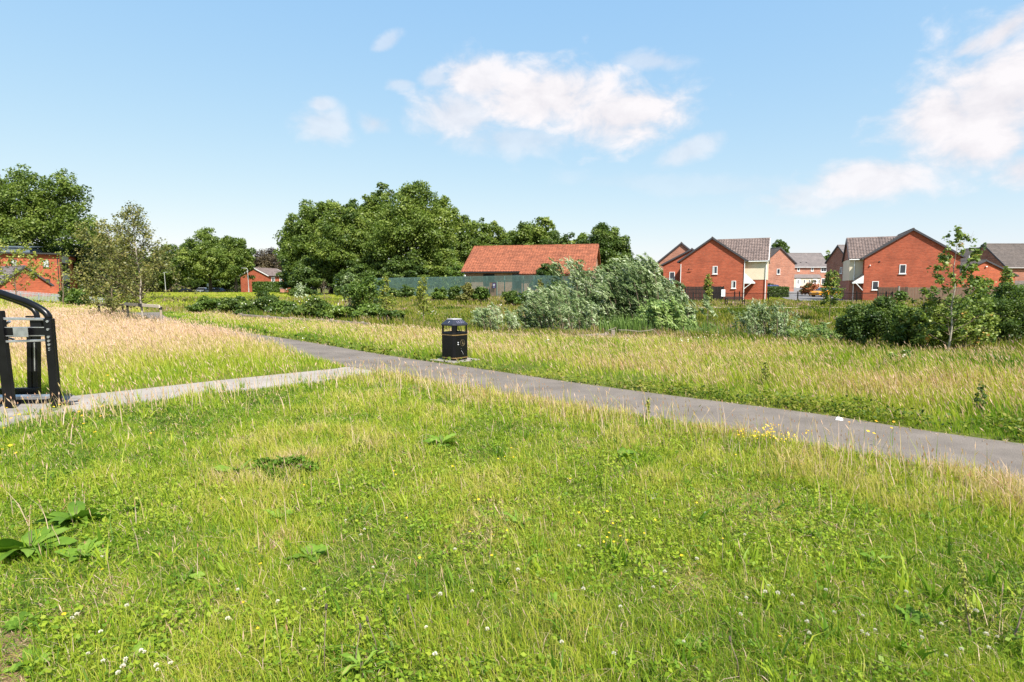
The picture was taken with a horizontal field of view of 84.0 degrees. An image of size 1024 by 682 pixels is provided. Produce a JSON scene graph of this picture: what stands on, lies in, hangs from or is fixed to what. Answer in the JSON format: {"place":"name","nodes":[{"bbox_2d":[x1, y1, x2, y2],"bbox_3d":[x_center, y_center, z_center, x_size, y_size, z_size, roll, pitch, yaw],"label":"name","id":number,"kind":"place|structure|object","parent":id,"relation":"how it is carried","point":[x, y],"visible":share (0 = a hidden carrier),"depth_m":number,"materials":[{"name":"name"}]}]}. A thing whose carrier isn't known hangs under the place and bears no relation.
{"place":"outdoors","nodes":[
{"label":"outdoors","id":0,"kind":"place"},
{"bbox_2d":[42,366,373,416],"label":"side path","id":1,"kind":"structure","parent":0,"point":[230,382],"depth_m":9.76,"materials":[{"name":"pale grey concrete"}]},
{"bbox_2d":[0,288,1023,681],"bbox_3d":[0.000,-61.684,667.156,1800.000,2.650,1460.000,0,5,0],"label":"ground","id":2,"kind":"structure","parent":0,"point":[466,550],"depth_m":3.61,"materials":[{"name":"green plant"}]},
{"bbox_2d":[0,619,35,681],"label":"bare ground","id":3,"kind":"structure","parent":2,"relation":"on","point":[5,679],"depth_m":2.66,"materials":[{"name":"beige soil"}]},
{"bbox_2d":[0,611,40,633],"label":"dock plant","id":4,"kind":"object","parent":2,"relation":"on","point":[13,621],"visible":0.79,"depth_m":2.85,"materials":[{"name":"green plant"}]},
{"bbox_2d":[0,239,43,294],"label":"young tree","id":5,"kind":"object","parent":2,"relation":"on","point":[30,274],"visible":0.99,"depth_m":43.59,"materials":[{"name":"green plant"}]},
{"bbox_2d":[0,265,53,296],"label":"outbuilding","id":6,"kind":"structure","parent":2,"relation":"on","point":[39,284],"depth_m":61.83,"materials":[{"name":"red brick"}]},
{"bbox_2d":[3,645,62,675],"bbox_3d":[-2.164,1.441,2.546,0.233,0.093,0.202,0,5,0],"label":"dock plant","id":7,"kind":"object","parent":2,"relation":"on","point":[20,663],"visible":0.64,"depth_m":2.54,"materials":[{"name":"green plant"}]},
{"bbox_2d":[0,245,77,293],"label":"apartment block","id":8,"kind":"structure","parent":2,"relation":"on","point":[55,288],"depth_m":86.65,"materials":[{"name":"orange brick"}]},
{"bbox_2d":[0,526,78,560],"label":"dock plant","id":9,"kind":"object","parent":2,"relation":"on","point":[7,545],"visible":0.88,"depth_m":3.67,"materials":[{"name":"green plant"}]},
{"bbox_2d":[0,392,79,428],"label":"gym pad","id":10,"kind":"object","parent":2,"relation":"on","point":[10,412],"visible":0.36,"depth_m":7.88,"materials":[{"name":"concrete"}]},
{"bbox_2d":[0,289,77,407],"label":"exercise frame","id":11,"kind":"object","parent":10,"relation":"on","point":[36,330],"visible":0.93,"depth_m":7.93,"materials":[{"name":"black paint"}]},
{"bbox_2d":[0,163,102,254],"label":"broadleaf tree","id":12,"kind":"object","parent":2,"relation":"on","point":[41,217],"visible":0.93,"depth_m":91.30,"materials":[{"name":"green plant"}]},
{"bbox_2d":[2,289,102,302],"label":"palisade fence","id":13,"kind":"object","parent":2,"relation":"on","point":[36,294],"visible":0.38,"depth_m":49.03,"materials":[{"name":"metal"}]},
{"bbox_2d":[38,247,77,304],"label":"young tree","id":14,"kind":"object","parent":2,"relation":"on","point":[62,282],"visible":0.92,"depth_m":43.55,"materials":[{"name":"green plant"}]},
{"bbox_2d":[24,500,113,527],"bbox_3d":[-3.127,1.259,4.082,0.480,0.166,0.476,2,6,17],"label":"dock plant","id":15,"kind":"object","parent":2,"relation":"on","point":[77,509],"visible":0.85,"depth_m":4.05,"materials":[{"name":"green plant"}]},
{"bbox_2d":[63,288,90,305],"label":"shrub","id":16,"kind":"object","parent":2,"relation":"on","point":[74,296],"visible":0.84,"depth_m":42.48,"materials":[{"name":"green plant"}]},
{"bbox_2d":[54,538,109,562],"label":"dock plant","id":17,"kind":"object","parent":2,"relation":"on","point":[88,544],"visible":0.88,"depth_m":3.59,"materials":[{"name":"green plant"}]},
{"bbox_2d":[64,229,123,286],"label":"broadleaf tree","id":18,"kind":"object","parent":2,"relation":"on","point":[74,252],"visible":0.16,"depth_m":96.12,"materials":[{"name":"green plant"}]},
{"bbox_2d":[59,218,155,315],"bbox_3d":[-18.862,-3.248,26.573,3.482,5.073,3.096,0,5,0],"label":"young tree","id":19,"kind":"object","parent":2,"relation":"on","point":[107,290],"visible":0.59,"depth_m":26.17,"materials":[{"name":"green plant"}]},
{"bbox_2d":[90,200,199,320],"bbox_3d":[-14.145,-2.820,21.879,3.271,5.103,3.904,-5,7,-43],"label":"birch tree","id":20,"kind":"object","parent":2,"relation":"on","point":[156,262],"visible":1,"depth_m":21.46,"materials":[{"name":"green plant"}]},
{"bbox_2d":[143,243,194,291],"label":"broadleaf tree","id":21,"kind":"object","parent":2,"relation":"on","point":[168,279],"visible":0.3,"depth_m":147.15,"materials":[{"name":"green plant"}]},
{"bbox_2d":[0,300,344,395],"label":"dry meadow grass","id":22,"kind":"structure","parent":2,"relation":"on","point":[86,337],"depth_m":12.74,"materials":[{"name":"beige plant"}]},
{"bbox_2d":[184,295,220,311],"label":"bramble","id":23,"kind":"object","parent":2,"relation":"on","point":[203,302],"visible":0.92,"depth_m":36.59,"materials":[{"name":"green plant"}]},
{"bbox_2d":[170,226,239,291],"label":"broadleaf tree","id":24,"kind":"object","parent":2,"relation":"on","point":[204,244],"visible":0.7,"depth_m":136.97,"materials":[{"name":"green plant"}]},
{"bbox_2d":[206,235,256,291],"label":"broadleaf tree","id":25,"kind":"object","parent":2,"relation":"on","point":[234,257],"visible":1,"depth_m":132.52,"materials":[{"name":"green plant"}]},
{"bbox_2d":[217,295,246,312],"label":"bramble","id":26,"kind":"object","parent":2,"relation":"on","point":[225,303],"visible":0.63,"depth_m":34.84,"materials":[{"name":"green plant"}]},
{"bbox_2d":[232,290,288,314],"bbox_3d":[-14.410,-2.135,33.189,3.236,1.668,2.593,0,5,0],"label":"bramble","id":27,"kind":"object","parent":2,"relation":"on","point":[249,305],"visible":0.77,"depth_m":32.64,"materials":[{"name":"green plant"}]},
{"bbox_2d":[240,247,282,281],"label":"copper tree","id":28,"kind":"object","parent":2,"relation":"on","point":[266,260],"visible":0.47,"depth_m":180.19,"materials":[{"name":"brown plant"}]},
{"bbox_2d":[241,267,289,291],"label":"brick house","id":29,"kind":"structure","parent":2,"relation":"on","point":[265,274],"depth_m":150.82,"materials":[{"name":"red brick"}]},
{"bbox_2d":[252,281,282,291],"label":"hedge","id":30,"kind":"object","parent":2,"relation":"on","point":[266,286],"visible":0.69,"depth_m":123.41,"materials":[{"name":"green plant"}]},
{"bbox_2d":[265,301,298,314],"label":"bramble","id":31,"kind":"object","parent":2,"relation":"on","point":[278,306],"visible":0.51,"depth_m":31.58,"materials":[{"name":"green plant"}]},
{"bbox_2d":[252,454,318,476],"bbox_3d":[-2.067,1.179,5.182,0.694,0.286,0.337,0,5,0],"label":"nettle patch","id":32,"kind":"object","parent":2,"relation":"on","point":[291,459],"visible":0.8,"depth_m":5.16,"materials":[{"name":"green plant"}]},
{"bbox_2d":[272,198,327,290],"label":"broadleaf tree","id":33,"kind":"object","parent":2,"relation":"on","point":[300,231],"visible":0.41,"depth_m":90.05,"materials":[{"name":"green plant"}]},
{"bbox_2d":[283,295,329,316],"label":"bramble","id":34,"kind":"object","parent":2,"relation":"on","point":[312,305],"visible":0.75,"depth_m":29.64,"materials":[{"name":"green plant"}]},
{"bbox_2d":[285,543,329,561],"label":"dock plant","id":35,"kind":"object","parent":2,"relation":"on","point":[321,547],"visible":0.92,"depth_m":3.59,"materials":[{"name":"green plant"}]},
{"bbox_2d":[287,255,343,292],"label":"understorey tree","id":36,"kind":"object","parent":2,"relation":"on","point":[310,271],"visible":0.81,"depth_m":84.95,"materials":[{"name":"green plant"}]},
{"bbox_2d":[304,199,339,293],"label":"understorey tree","id":37,"kind":"object","parent":2,"relation":"on","point":[315,213],"visible":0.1,"depth_m":90.39,"materials":[{"name":"green plant"}]},
{"bbox_2d":[314,303,346,318],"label":"bramble","id":38,"kind":"object","parent":2,"relation":"on","point":[329,311],"visible":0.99,"depth_m":28.59,"materials":[{"name":"green plant"}]},
{"bbox_2d":[304,201,375,270],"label":"broadleaf tree","id":39,"kind":"object","parent":2,"relation":"on","point":[341,238],"visible":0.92,"depth_m":82.79,"materials":[{"name":"green plant"}]},
{"bbox_2d":[328,255,385,286],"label":"understorey tree","id":40,"kind":"object","parent":2,"relation":"on","point":[363,267],"visible":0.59,"depth_m":79.60,"materials":[{"name":"green plant"}]},
{"bbox_2d":[337,194,386,270],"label":"understorey tree","id":41,"kind":"object","parent":2,"relation":"on","point":[365,211],"visible":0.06,"depth_m":87.72,"materials":[{"name":"green plant"}]},
{"bbox_2d":[342,275,384,317],"bbox_3d":[-7.641,-2.134,29.346,2.312,2.610,1.694,0,5,0],"label":"tall shrub","id":42,"kind":"object","parent":2,"relation":"on","point":[359,294],"visible":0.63,"depth_m":29.25,"materials":[{"name":"green plant"}]},
{"bbox_2d":[330,645,398,681],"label":"dock plant","id":43,"kind":"object","parent":2,"relation":"on","point":[348,656],"visible":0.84,"depth_m":2.49,"materials":[{"name":"green plant"}]},
{"bbox_2d":[349,303,383,318],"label":"bramble","id":44,"kind":"object","parent":2,"relation":"on","point":[370,309],"visible":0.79,"depth_m":26.30,"materials":[{"name":"green plant"}]},
{"bbox_2d":[357,182,410,292],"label":"broadleaf tree","id":45,"kind":"object","parent":2,"relation":"on","point":[371,205],"visible":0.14,"depth_m":88.93,"materials":[{"name":"green plant"}]},
{"bbox_2d":[378,276,396,309],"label":"sapling","id":46,"kind":"object","parent":2,"relation":"on","point":[386,289],"visible":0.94,"depth_m":35.80,"materials":[{"name":"green plant"}]},
{"bbox_2d":[377,309,407,321],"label":"bramble","id":47,"kind":"object","parent":2,"relation":"on","point":[394,313],"visible":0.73,"depth_m":25.29,"materials":[{"name":"green plant"}]},
{"bbox_2d":[380,253,434,288],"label":"understorey tree","id":48,"kind":"object","parent":2,"relation":"on","point":[406,267],"visible":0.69,"depth_m":77.51,"materials":[{"name":"green plant"}]},
{"bbox_2d":[360,179,462,263],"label":"broadleaf tree","id":49,"kind":"object","parent":2,"relation":"on","point":[412,221],"visible":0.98,"depth_m":80.03,"materials":[{"name":"green plant"}]},
{"bbox_2d":[412,276,431,320],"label":"sapling","id":50,"kind":"object","parent":2,"relation":"on","point":[419,295],"visible":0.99,"depth_m":36.77,"materials":[{"name":"green plant"}]},
{"bbox_2d":[0,292,869,306],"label":"distant grass","id":51,"kind":"structure","parent":2,"relation":"on","point":[224,294],"depth_m":67.99,"materials":[{"name":"green plant"}]},
{"bbox_2d":[422,433,460,445],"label":"dock plant","id":52,"kind":"object","parent":2,"relation":"on","point":[441,439],"visible":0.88,"depth_m":6.11,"materials":[{"name":"green plant"}]},
{"bbox_2d":[420,247,463,288],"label":"understorey tree","id":53,"kind":"object","parent":2,"relation":"on","point":[437,268],"visible":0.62,"depth_m":79.66,"materials":[{"name":"green plant"}]},
{"bbox_2d":[443,262,464,292],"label":"understorey tree","id":54,"kind":"object","parent":2,"relation":"on","point":[454,271],"visible":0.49,"depth_m":72.58,"materials":[{"name":"green plant"}]},
{"bbox_2d":[430,358,478,362],"bbox_3d":[-1.341,0.486,13.350,0.840,0.120,0.840,5,7,42],"label":"concrete pad","id":55,"kind":"object","parent":2,"relation":"on","point":[448,361],"visible":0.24,"depth_m":13.10,"materials":[{"name":"grey concrete"}]},
{"bbox_2d":[441,318,467,360],"bbox_3d":[-1.341,-0.048,13.300,0.490,0.952,0.490,5,7,42],"label":"litter bin","id":56,"kind":"object","parent":55,"relation":"on","point":[454,344],"visible":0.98,"depth_m":13.12,"materials":[{"name":"black plastic"}]},
{"bbox_2d":[455,282,475,301],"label":"fence bush","id":57,"kind":"object","parent":2,"relation":"on","point":[468,290],"visible":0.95,"depth_m":51.51,"materials":[{"name":"green plant"}]},
{"bbox_2d":[452,214,490,264],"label":"broadleaf tree","id":58,"kind":"object","parent":2,"relation":"on","point":[466,244],"visible":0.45,"depth_m":97.11,"materials":[{"name":"green plant"}]},
{"bbox_2d":[469,217,496,245],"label":"understorey tree","id":59,"kind":"object","parent":2,"relation":"on","point":[485,229],"visible":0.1,"depth_m":101.92,"materials":[{"name":"green plant"}]},
{"bbox_2d":[470,301,519,330],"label":"willow","id":60,"kind":"object","parent":2,"relation":"on","point":[480,315],"visible":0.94,"depth_m":21.79,"materials":[{"name":"green plant"}]},
{"bbox_2d":[479,220,511,245],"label":"broadleaf tree","id":61,"kind":"object","parent":2,"relation":"on","point":[497,231],"visible":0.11,"depth_m":105.28,"materials":[{"name":"green plant"}]},
{"bbox_2d":[2,303,1001,674],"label":"wildflowers","id":62,"kind":"object","parent":2,"relation":"on","point":[470,531],"visible":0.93,"depth_m":3.05,"materials":[{"name":"white plant"}]},
{"bbox_2d":[335,275,673,300],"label":"palisade fence","id":63,"kind":"object","parent":2,"relation":"on","point":[517,282],"visible":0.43,"depth_m":59.95,"materials":[{"name":"green metal"}]},
{"bbox_2d":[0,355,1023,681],"bbox_3d":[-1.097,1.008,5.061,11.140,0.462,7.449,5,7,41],"label":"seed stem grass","id":64,"kind":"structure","parent":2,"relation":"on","point":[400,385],"depth_m":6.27,"materials":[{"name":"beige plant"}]},
{"bbox_2d":[499,220,543,244],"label":"broadleaf tree","id":65,"kind":"object","parent":2,"relation":"on","point":[525,233],"visible":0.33,"depth_m":100.41,"materials":[{"name":"green plant"}]},
{"bbox_2d":[461,244,600,295],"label":"bungalow","id":66,"kind":"object","parent":2,"relation":"on","point":[508,261],"visible":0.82,"depth_m":65.13,"materials":[{"name":"orange brick"}]},
{"bbox_2d":[530,216,558,244],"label":"understorey tree","id":67,"kind":"object","parent":2,"relation":"on","point":[545,222],"visible":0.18,"depth_m":101.48,"materials":[{"name":"green plant"}]},
{"bbox_2d":[527,263,564,288],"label":"garden tree","id":68,"kind":"object","parent":2,"relation":"on","point":[543,271],"visible":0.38,"depth_m":55.95,"materials":[{"name":"green plant"}]},
{"bbox_2d":[513,283,602,330],"bbox_3d":[1.948,-1.206,23.037,3.911,2.323,4.554,0,5,0],"label":"willow","id":69,"kind":"object","parent":2,"relation":"on","point":[554,313],"visible":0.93,"depth_m":22.95,"materials":[{"name":"green plant"}]},
{"bbox_2d":[539,228,577,244],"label":"broadleaf tree","id":70,"kind":"object","parent":2,"relation":"on","point":[554,240],"visible":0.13,"depth_m":97.80,"materials":[{"name":"green plant"}]},
{"bbox_2d":[547,256,603,329],"bbox_3d":[3.183,-2.092,28.522,2.464,4.328,3.090,5,7,42],"label":"willow","id":71,"kind":"object","parent":2,"relation":"on","point":[572,264],"visible":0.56,"depth_m":28.09,"materials":[{"name":"green plant"}]},
{"bbox_2d":[147,307,1023,442],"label":"verge grass","id":72,"kind":"structure","parent":2,"relation":"on","point":[960,377],"depth_m":11.59,"materials":[{"name":"plant"}]},
{"bbox_2d":[571,266,616,328],"bbox_3d":[4.204,-1.972,29.503,3.350,3.973,2.593,3,6,28],"label":"willow","id":73,"kind":"object","parent":2,"relation":"on","point":[597,270],"visible":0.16,"depth_m":28.99,"materials":[{"name":"green plant"}]},
{"bbox_2d":[577,222,634,273],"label":"broadleaf tree","id":74,"kind":"object","parent":2,"relation":"on","point":[612,243],"visible":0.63,"depth_m":83.09,"materials":[{"name":"green plant"}]},
{"bbox_2d":[587,253,717,329],"bbox_3d":[6.230,-2.021,26.989,5.423,4.527,6.774,0,5,0],"label":"willow","id":75,"kind":"object","parent":2,"relation":"on","point":[608,298],"visible":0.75,"depth_m":26.60,"materials":[{"name":"green plant"}]},
{"bbox_2d":[633,295,697,331],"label":"willow","id":76,"kind":"object","parent":2,"relation":"on","point":[655,313],"visible":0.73,"depth_m":21.69,"materials":[{"name":"green plant"}]},
{"bbox_2d":[584,313,749,335],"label":"reeds","id":77,"kind":"object","parent":2,"relation":"on","point":[635,324],"visible":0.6,"depth_m":20.20,"materials":[{"name":"green plant"}]},
{"bbox_2d":[657,242,688,296],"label":"brick house","id":78,"kind":"structure","parent":2,"relation":"on","point":[679,249],"depth_m":82.34,"materials":[{"name":"brick"}]},
{"bbox_2d":[660,248,693,288],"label":"brick house","id":79,"kind":"structure","parent":2,"relation":"on","point":[671,268],"depth_m":76.16,"materials":[{"name":"brick"}]},
{"bbox_2d":[673,631,711,653],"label":"dock plant","id":80,"kind":"object","parent":2,"relation":"on","point":[677,641],"visible":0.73,"depth_m":2.66,"materials":[{"name":"green plant"}]},
{"bbox_2d":[684,286,723,300],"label":"timber fence","id":81,"kind":"object","parent":2,"relation":"on","point":[698,290],"visible":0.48,"depth_m":62.01,"materials":[{"name":"wood"}]},
{"bbox_2d":[677,236,770,299],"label":"brick house","id":82,"kind":"structure","parent":2,"relation":"on","point":[731,266],"depth_m":68.74,"materials":[{"name":"brick"}]},
{"bbox_2d":[727,298,808,338],"bbox_3d":[9.489,-0.543,21.470,1.911,2.186,3.434,0,5,0],"label":"willow","id":83,"kind":"object","parent":2,"relation":"on","point":[758,328],"visible":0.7,"depth_m":21.42,"materials":[{"name":"green plant"}]},
{"bbox_2d":[767,285,789,296],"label":"hedge","id":84,"kind":"object","parent":2,"relation":"on","point":[776,291],"visible":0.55,"depth_m":81.68,"materials":[{"name":"green plant"}]},
{"bbox_2d":[767,247,796,290],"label":"brick house","id":85,"kind":"structure","parent":2,"relation":"on","point":[781,268],"depth_m":105.24,"materials":[{"name":"brick"}]},
{"bbox_2d":[685,291,922,301],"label":"metal railing","id":86,"kind":"object","parent":2,"relation":"on","point":[848,293],"visible":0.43,"depth_m":59.63,"materials":[{"name":"black metal"}]},
{"bbox_2d":[787,253,826,286],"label":"terraced house","id":87,"kind":"structure","parent":2,"relation":"on","point":[809,267],"depth_m":139.04,"materials":[{"name":"grey brick"}]},
{"bbox_2d":[783,317,848,341],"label":"willow","id":88,"kind":"object","parent":2,"relation":"on","point":[822,328],"visible":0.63,"depth_m":19.02,"materials":[{"name":"green plant"}]},
{"bbox_2d":[819,269,845,320],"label":"sapling","id":89,"kind":"object","parent":2,"relation":"on","point":[830,276],"visible":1,"depth_m":38.76,"materials":[{"name":"green plant"}]},
{"bbox_2d":[825,245,844,290],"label":"brick house","id":90,"kind":"structure","parent":2,"relation":"on","point":[833,261],"depth_m":93.49,"materials":[{"name":"red brick"}]},
{"bbox_2d":[833,294,905,345],"bbox_3d":[10.175,-0.492,16.114,1.735,1.668,1.614,0,5,0],"label":"bank shrub","id":91,"kind":"object","parent":2,"relation":"on","point":[857,322],"visible":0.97,"depth_m":15.80,"materials":[{"name":"green plant"}]},
{"bbox_2d":[881,290,907,328],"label":"bank shrub","id":92,"kind":"object","parent":2,"relation":"on","point":[900,295],"visible":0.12,"depth_m":18.36,"materials":[{"name":"green plant"}]},
{"bbox_2d":[880,307,921,347],"bbox_3d":[10.490,-0.259,15.212,1.000,1.287,0.802,0,5,0],"label":"bank shrub","id":93,"kind":"object","parent":2,"relation":"on","point":[898,336],"visible":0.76,"depth_m":15.11,"materials":[{"name":"green plant"}]},
{"bbox_2d":[842,228,965,300],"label":"brick house","id":94,"kind":"structure","parent":2,"relation":"on","point":[907,258],"depth_m":63.59,"materials":[{"name":"brick"}]},
{"bbox_2d":[891,604,930,625],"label":"dock plant","id":95,"kind":"object","parent":2,"relation":"on","point":[915,613],"visible":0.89,"depth_m":2.89,"materials":[{"name":"green plant"}]},
{"bbox_2d":[901,304,965,350],"bbox_3d":[10.854,-0.272,14.524,1.442,1.424,1.156,0,5,0],"label":"bank shrub","id":96,"kind":"object","parent":2,"relation":"on","point":[940,334],"visible":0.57,"depth_m":14.37,"materials":[{"name":"green plant"}]},
{"bbox_2d":[877,287,998,300],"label":"timber fence","id":97,"kind":"object","parent":2,"relation":"on","point":[916,295],"visible":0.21,"depth_m":58.35,"materials":[{"name":"brown wood"}]},
{"bbox_2d":[901,225,1000,353],"bbox_3d":[10.621,-1.098,13.549,1.834,3.241,1.864,0,5,0],"label":"maple sapling","id":98,"kind":"object","parent":2,"relation":"on","point":[962,312],"visible":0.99,"depth_m":13.45,"materials":[{"name":"green plant"}]},
{"bbox_2d":[955,557,975,641],"bbox_3d":[2.168,1.286,2.729,0.119,0.528,0.057,0,5,0],"label":"weed spike","id":99,"kind":"object","parent":2,"relation":"on","point":[967,610],"visible":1,"depth_m":2.71,"materials":[{"name":"green plant"}]},
{"bbox_2d":[941,294,1001,349],"bbox_3d":[11.894,-0.395,14.831,1.301,1.636,1.350,4,7,34],"label":"bank shrub","id":100,"kind":"object","parent":2,"relation":"on","point":[987,319],"visible":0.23,"depth_m":14.64,"materials":[{"name":"green plant"}]},
{"bbox_2d":[959,255,1018,293],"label":"garage","id":101,"kind":"structure","parent":2,"relation":"on","point":[989,269],"depth_m":75.49,"materials":[{"name":"red brick"}]},
{"bbox_2d":[967,243,1023,285],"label":"brick house","id":102,"kind":"structure","parent":2,"relation":"on","point":[1011,255],"depth_m":85.35,"materials":[{"name":"tile"}]},
{"bbox_2d":[971,280,1023,344],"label":"bank shrub","id":103,"kind":"object","parent":2,"relation":"on","point":[1011,323],"visible":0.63,"depth_m":15.85,"materials":[{"name":"green plant"}]},
{"bbox_2d":[0,0,1023,287],"label":"sky","id":104,"kind":"structure","parent":0,"point":[812,126],"materials":[{"name":"blue"}]},
{"bbox_2d":[134,312,1023,481],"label":"path","id":105,"kind":"structure","parent":0,"point":[1007,453],"depth_m":7.60,"materials":[{"name":"grey asphalt"}]},
{"bbox_2d":[143,294,1023,357],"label":"hollow grass","id":106,"kind":"structure","parent":0,"point":[809,309],"depth_m":39.51,"materials":[{"name":"green plant"}]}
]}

